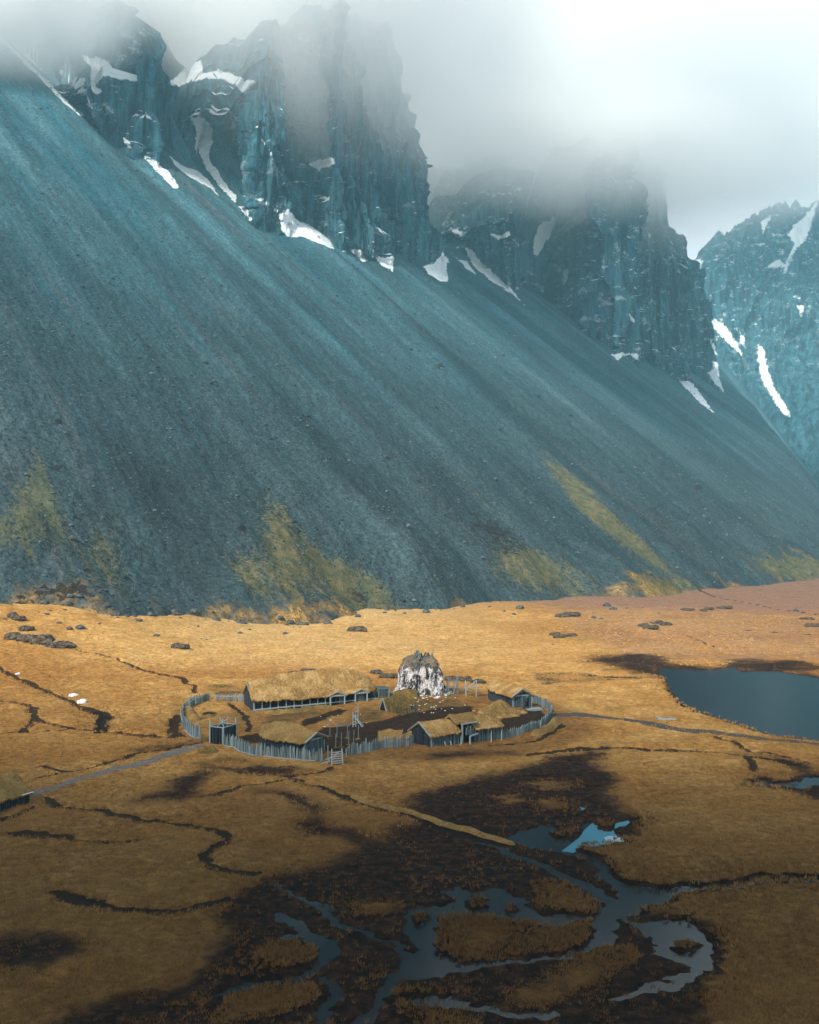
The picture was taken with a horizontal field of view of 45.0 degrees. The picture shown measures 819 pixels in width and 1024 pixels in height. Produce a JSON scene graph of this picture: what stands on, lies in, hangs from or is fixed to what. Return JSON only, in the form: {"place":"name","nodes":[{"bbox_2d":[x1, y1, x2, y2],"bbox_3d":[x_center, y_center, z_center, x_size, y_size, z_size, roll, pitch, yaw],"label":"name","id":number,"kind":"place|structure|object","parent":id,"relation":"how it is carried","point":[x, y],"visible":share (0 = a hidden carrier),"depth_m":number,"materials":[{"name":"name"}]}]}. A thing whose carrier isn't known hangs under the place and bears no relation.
{"place":"outdoors","nodes":[
{"label":"outdoors","id":0,"kind":"place"},
{"bbox_2d":[29,743,205,796],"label":"path","id":1,"kind":"structure","parent":0,"point":[149,760],"depth_m":128.66,"materials":[{"name":"grey gravel"}]},
{"bbox_2d":[175,0,446,274],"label":"cliff","id":2,"kind":"structure","parent":0,"point":[304,109],"depth_m":814.90,"materials":[{"name":"grey stone"}]},
{"bbox_2d":[0,0,818,624],"bbox_3d":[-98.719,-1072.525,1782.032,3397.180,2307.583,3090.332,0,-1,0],"label":"scree slope","id":3,"kind":"structure","parent":0,"point":[462,308],"depth_m":525.02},
{"bbox_2d":[0,0,179,148],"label":"cliff","id":4,"kind":"structure","parent":3,"relation":"on","point":[101,44],"depth_m":804.56,"materials":[{"name":"grey stone"}]},
{"bbox_2d":[117,50,173,166],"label":"cliff","id":5,"kind":"structure","parent":3,"relation":"on","point":[145,142],"depth_m":760.99,"materials":[{"name":"grey stone"}]},
{"bbox_2d":[0,40,818,619],"bbox_3d":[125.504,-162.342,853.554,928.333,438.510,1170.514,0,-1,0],"label":"rubble","id":6,"kind":"object","parent":3,"relation":"on","point":[72,536],"visible":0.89,"depth_m":500.18,"materials":[{"name":"grey stone"}]},
{"bbox_2d":[0,578,818,1023],"bbox_3d":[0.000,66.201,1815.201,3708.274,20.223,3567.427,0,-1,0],"label":"ground","id":7,"kind":"structure","parent":0,"point":[384,872],"depth_m":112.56,"materials":[{"name":"brown plant"}]},
{"bbox_2d":[0,772,33,811],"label":"thatched hut","id":8,"kind":"object","parent":7,"relation":"on","point":[15,789],"visible":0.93,"depth_m":109.80,"materials":[{"name":"beige plant"}]},
{"bbox_2d":[7,612,26,620],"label":"rock outcrop","id":9,"kind":"object","parent":7,"relation":"on","point":[14,616],"visible":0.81,"depth_m":259.69,"materials":[{"name":"grey stone"}]},
{"bbox_2d":[18,625,34,630],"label":"rock outcrop","id":10,"kind":"object","parent":7,"relation":"on","point":[26,628],"visible":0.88,"depth_m":247.18,"materials":[{"name":"grey stone"}]},
{"bbox_2d":[3,632,76,648],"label":"rock outcrop","id":11,"kind":"object","parent":7,"relation":"on","point":[46,640],"visible":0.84,"depth_m":235.51,"materials":[{"name":"grey stone"}]},
{"bbox_2d":[39,599,47,603],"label":"boulder","id":12,"kind":"object","parent":7,"relation":"on","point":[43,601],"visible":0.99,"depth_m":281.84,"materials":[{"name":"grey stone"}]},
{"bbox_2d":[75,624,85,629],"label":"boulder","id":13,"kind":"object","parent":7,"relation":"on","point":[80,627],"visible":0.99,"depth_m":257.64,"materials":[{"name":"grey stone"}]},
{"bbox_2d":[77,699,86,703],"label":"snow patch","id":14,"kind":"object","parent":7,"relation":"on","point":[81,701],"visible":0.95,"depth_m":177.43,"materials":[{"name":"white snow"}]},
{"bbox_2d":[170,643,189,649],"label":"rock outcrop","id":15,"kind":"object","parent":7,"relation":"on","point":[179,646],"visible":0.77,"depth_m":243.20,"materials":[{"name":"grey stone"}]},
{"bbox_2d":[183,716,200,738],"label":"palisade","id":16,"kind":"object","parent":7,"relation":"on","point":[193,731],"visible":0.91,"depth_m":147.48,"materials":[{"name":"grey wood"}]},
{"bbox_2d":[183,706,200,722],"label":"turf bank","id":17,"kind":"structure","parent":7,"relation":"on","point":[190,714],"depth_m":161.94,"materials":[{"name":"brown plant"}]},
{"bbox_2d":[189,608,197,613],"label":"boulder","id":18,"kind":"object","parent":7,"relation":"on","point":[193,610],"visible":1,"depth_m":310.67,"materials":[{"name":"grey stone"}]},
{"bbox_2d":[180,692,209,724],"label":"palisade","id":19,"kind":"object","parent":7,"relation":"on","point":[191,701],"visible":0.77,"depth_m":174.45,"materials":[{"name":"grey wood"}]},
{"bbox_2d":[194,720,208,724],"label":"turf bank","id":20,"kind":"structure","parent":7,"relation":"on","point":[202,722],"depth_m":157.26,"materials":[{"name":"brown plant"}]},
{"bbox_2d":[197,746,217,753],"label":"turf bank","id":21,"kind":"structure","parent":7,"relation":"on","point":[207,749],"depth_m":137.24,"materials":[{"name":"brown plant"}]},
{"bbox_2d":[199,714,215,719],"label":"turf bank","id":22,"kind":"structure","parent":7,"relation":"on","point":[206,716],"depth_m":162.39,"materials":[{"name":"brown plant"}]},
{"bbox_2d":[209,715,236,744],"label":"gate tower","id":23,"kind":"structure","parent":7,"relation":"on","point":[218,732],"depth_m":143.38,"materials":[{"name":"grey wood"}]},
{"bbox_2d":[214,692,243,701],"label":"palisade","id":24,"kind":"object","parent":7,"relation":"on","point":[240,698],"visible":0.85,"depth_m":178.97,"materials":[{"name":"grey wood"}]},
{"bbox_2d":[224,733,262,755],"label":"palisade","id":25,"kind":"object","parent":7,"relation":"on","point":[242,746],"visible":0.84,"depth_m":137.46,"materials":[{"name":"grey wood"}]},
{"bbox_2d":[263,744,322,761],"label":"palisade","id":26,"kind":"object","parent":7,"relation":"on","point":[285,753],"visible":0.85,"depth_m":132.72,"materials":[{"name":"grey wood"}]},
{"bbox_2d":[259,721,328,757],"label":"thatched hut","id":27,"kind":"object","parent":7,"relation":"on","point":[278,734],"visible":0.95,"depth_m":136.54,"materials":[{"name":"beige plant"}]},
{"bbox_2d":[264,705,332,714],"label":"turf bank","id":28,"kind":"structure","parent":7,"relation":"on","point":[292,710],"depth_m":168.69,"materials":[{"name":"brown plant"}]},
{"bbox_2d":[287,668,315,672],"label":"rock outcrop","id":29,"kind":"object","parent":7,"relation":"on","point":[303,669],"visible":0.33,"depth_m":214.92,"materials":[{"name":"brown stone"}]},
{"bbox_2d":[242,668,389,710],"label":"longhouse","id":30,"kind":"structure","parent":7,"relation":"on","point":[329,686],"depth_m":174.83,"materials":[{"name":"beige plant"}]},
{"bbox_2d":[356,693,364,700],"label":"door","id":31,"kind":"structure","parent":30,"relation":"in","point":[357,695],"depth_m":176.24,"materials":[{"name":"grey wood"}]},
{"bbox_2d":[324,745,338,760],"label":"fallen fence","id":32,"kind":"object","parent":7,"relation":"on","point":[327,754],"visible":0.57,"depth_m":133.31,"materials":[{"name":"grey wood"}]},
{"bbox_2d":[321,748,342,764],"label":"stile","id":33,"kind":"object","parent":7,"relation":"on","point":[341,751],"visible":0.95,"depth_m":131.02,"materials":[{"name":"grey wood"}]},
{"bbox_2d":[347,626,366,631],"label":"rock outcrop","id":34,"kind":"object","parent":7,"relation":"on","point":[357,628],"visible":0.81,"depth_m":299.07,"materials":[{"name":"grey stone"}]},
{"bbox_2d":[352,710,363,726],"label":"drying rack","id":35,"kind":"object","parent":7,"relation":"on","point":[355,716],"visible":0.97,"depth_m":156.41,"materials":[{"name":"grey wood"}]},
{"bbox_2d":[346,734,412,755],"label":"palisade","id":36,"kind":"object","parent":7,"relation":"on","point":[383,744],"visible":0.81,"depth_m":138.36,"materials":[{"name":"grey wood"}]},
{"bbox_2d":[370,669,397,678],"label":"rock outcrop","id":37,"kind":"object","parent":7,"relation":"on","point":[384,675],"visible":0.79,"depth_m":209.65,"materials":[{"name":"stone"}]},
{"bbox_2d":[378,729,402,741],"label":"turf shelter","id":38,"kind":"object","parent":7,"relation":"on","point":[386,733],"visible":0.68,"depth_m":144.47,"materials":[{"name":"plant"}]},
{"bbox_2d":[378,695,410,711],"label":"turf shelter","id":39,"kind":"object","parent":7,"relation":"on","point":[392,703],"visible":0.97,"depth_m":168.76,"materials":[{"name":"brown plant"}]},
{"bbox_2d":[380,701,385,710],"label":"doorway","id":40,"kind":"structure","parent":39,"relation":"in","point":[382,707],"depth_m":168.54,"materials":[{"name":"black wood"}]},
{"bbox_2d":[393,689,417,698],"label":"turf shelter","id":41,"kind":"object","parent":7,"relation":"on","point":[410,693],"visible":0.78,"depth_m":177.63,"materials":[{"name":"brown plant"}]},
{"bbox_2d":[396,702,417,714],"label":"picket row","id":42,"kind":"object","parent":7,"relation":"on","point":[415,711],"visible":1,"depth_m":165.22,"materials":[{"name":"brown wood"}]},
{"bbox_2d":[403,731,410,737],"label":"turf bank","id":43,"kind":"structure","parent":7,"relation":"on","point":[407,734],"depth_m":148.32,"materials":[{"name":"plant"}]},
{"bbox_2d":[393,652,447,695],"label":"rock stack","id":44,"kind":"object","parent":7,"relation":"on","point":[425,681],"visible":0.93,"depth_m":180.99,"materials":[{"name":"white stone"}]},
{"bbox_2d":[413,650,433,669],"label":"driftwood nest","id":45,"kind":"object","parent":44,"relation":"on","point":[417,652],"visible":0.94,"depth_m":182.71,"materials":[{"name":"grey wood"}]},
{"bbox_2d":[350,794,515,844],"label":"turf bank","id":46,"kind":"structure","parent":7,"relation":"on","point":[467,829],"depth_m":103.94,"materials":[{"name":"brown plant"}]},
{"bbox_2d":[407,712,503,746],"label":"thatched hut","id":47,"kind":"object","parent":7,"relation":"on","point":[453,729],"visible":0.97,"depth_m":143.31,"materials":[{"name":"beige plant"}]},
{"bbox_2d":[445,676,468,693],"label":"scaffold","id":48,"kind":"object","parent":7,"relation":"on","point":[456,684],"visible":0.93,"depth_m":182.35,"materials":[{"name":"grey wood"}]},
{"bbox_2d":[444,675,485,683],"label":"rock outcrop","id":49,"kind":"object","parent":7,"relation":"on","point":[464,678],"visible":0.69,"depth_m":202.44,"materials":[{"name":"stone"}]},
{"bbox_2d":[465,680,476,696],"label":"pole frame","id":50,"kind":"object","parent":7,"relation":"on","point":[475,686],"visible":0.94,"depth_m":181.68,"materials":[{"name":"grey wood"}]},
{"bbox_2d":[472,698,526,717],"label":"turf shelter","id":51,"kind":"structure","parent":7,"relation":"on","point":[499,708],"depth_m":166.59,"materials":[{"name":"beige plant"}]},
{"bbox_2d":[486,679,534,707],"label":"thatched hut","id":52,"kind":"object","parent":7,"relation":"on","point":[514,695],"visible":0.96,"depth_m":173.75,"materials":[{"name":"beige plant"}]},
{"bbox_2d":[525,698,528,706],"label":"doorway","id":53,"kind":"structure","parent":52,"relation":"in","point":[526,699],"depth_m":172.51,"materials":[{"name":"grey wood"}]},
{"bbox_2d":[502,720,539,737],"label":"palisade","id":54,"kind":"object","parent":7,"relation":"on","point":[528,727],"visible":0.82,"depth_m":150.24,"materials":[{"name":"grey wood"}]},
{"bbox_2d":[526,707,542,710],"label":"wood pile","id":55,"kind":"object","parent":7,"relation":"on","point":[535,709],"visible":1,"depth_m":170.12,"materials":[{"name":"grey wood"}]},
{"bbox_2d":[532,693,550,711],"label":"palisade","id":56,"kind":"object","parent":7,"relation":"on","point":[545,703],"visible":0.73,"depth_m":174.51,"materials":[{"name":"grey wood"}]},
{"bbox_2d":[540,705,552,727],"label":"palisade","id":57,"kind":"object","parent":7,"relation":"on","point":[546,719],"visible":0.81,"depth_m":157.92,"materials":[{"name":"grey wood"}]},
{"bbox_2d":[549,632,577,637],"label":"rock outcrop","id":58,"kind":"object","parent":7,"relation":"on","point":[556,634],"visible":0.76,"depth_m":292.60,"materials":[{"name":"grey stone"}]},
{"bbox_2d":[555,611,580,617],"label":"rock outcrop","id":59,"kind":"object","parent":7,"relation":"on","point":[568,614],"visible":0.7,"depth_m":355.12,"materials":[{"name":"grey stone"}]},
{"bbox_2d":[638,620,672,629],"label":"rock outcrop","id":60,"kind":"object","parent":7,"relation":"on","point":[649,626],"visible":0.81,"depth_m":326.61,"materials":[{"name":"grey stone"}]},
{"bbox_2d":[655,715,675,719],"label":"driftwood","id":61,"kind":"object","parent":7,"relation":"on","point":[660,718],"visible":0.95,"depth_m":161.46,"materials":[{"name":"grey wood"}]},
{"bbox_2d":[680,608,694,610],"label":"rock outcrop","id":62,"kind":"object","parent":7,"relation":"on","point":[687,609],"visible":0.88,"depth_m":390.42,"materials":[{"name":"grey stone"}]},
{"bbox_2d":[699,607,714,611],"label":"rock outcrop","id":63,"kind":"object","parent":7,"relation":"on","point":[705,609],"visible":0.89,"depth_m":391.56,"materials":[{"name":"grey stone"}]},
{"bbox_2d":[716,606,732,608],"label":"rock outcrop","id":64,"kind":"object","parent":7,"relation":"on","point":[724,607],"visible":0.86,"depth_m":397.59,"materials":[{"name":"grey stone"}]},
{"bbox_2d":[799,617,818,626],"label":"rock outcrop","id":65,"kind":"object","parent":7,"relation":"on","point":[809,624],"visible":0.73,"depth_m":333.43,"materials":[{"name":"grey stone"}]},
{"bbox_2d":[427,153,535,290],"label":"cliff","id":66,"kind":"structure","parent":0,"point":[478,208],"depth_m":1148.08,"materials":[{"name":"grey stone"}]},
{"bbox_2d":[146,0,818,259],"label":"sky","id":67,"kind":"structure","parent":0,"point":[720,96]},
{"bbox_2d":[212,777,818,1023],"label":"bog water","id":68,"kind":"structure","parent":0,"point":[427,960],"depth_m":76.17,"materials":[{"name":"blue liquid"}]},
{"bbox_2d":[562,820,629,852],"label":"pond","id":69,"kind":"structure","parent":68,"relation":"on","point":[591,832],"depth_m":100.25,"materials":[{"name":"blue liquid"}]},
{"bbox_2d":[604,836,621,841],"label":"ice","id":70,"kind":"structure","parent":69,"relation":"on","point":[611,838],"depth_m":99.56,"materials":[{"name":"ice"}]},
{"bbox_2d":[530,716,562,735],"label":"turf bank","id":71,"kind":"structure","parent":0,"point":[553,724],"depth_m":153.54,"materials":[{"name":"brown plant"}]},
{"bbox_2d":[518,135,720,389],"bbox_3d":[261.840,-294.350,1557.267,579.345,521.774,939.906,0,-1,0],"label":"cliff","id":72,"kind":"structure","parent":0,"point":[616,268],"depth_m":1193.83,"materials":[{"name":"grey stone"}]},
{"bbox_2d":[553,712,818,745],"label":"track","id":73,"kind":"structure","parent":0,"point":[659,725],"depth_m":154.40,"materials":[{"name":"brown soil"}]},
{"bbox_2d":[658,667,818,740],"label":"lake","id":74,"kind":"structure","parent":0,"point":[777,703],"depth_m":186.92,"materials":[{"name":"blue liquid"}]},
{"bbox_2d":[695,199,818,485],"bbox_3d":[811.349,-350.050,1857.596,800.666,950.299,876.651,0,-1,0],"label":"mountain","id":75,"kind":"structure","parent":0,"point":[761,286],"depth_m":2120.96,"materials":[{"name":"stone"}]}
]}

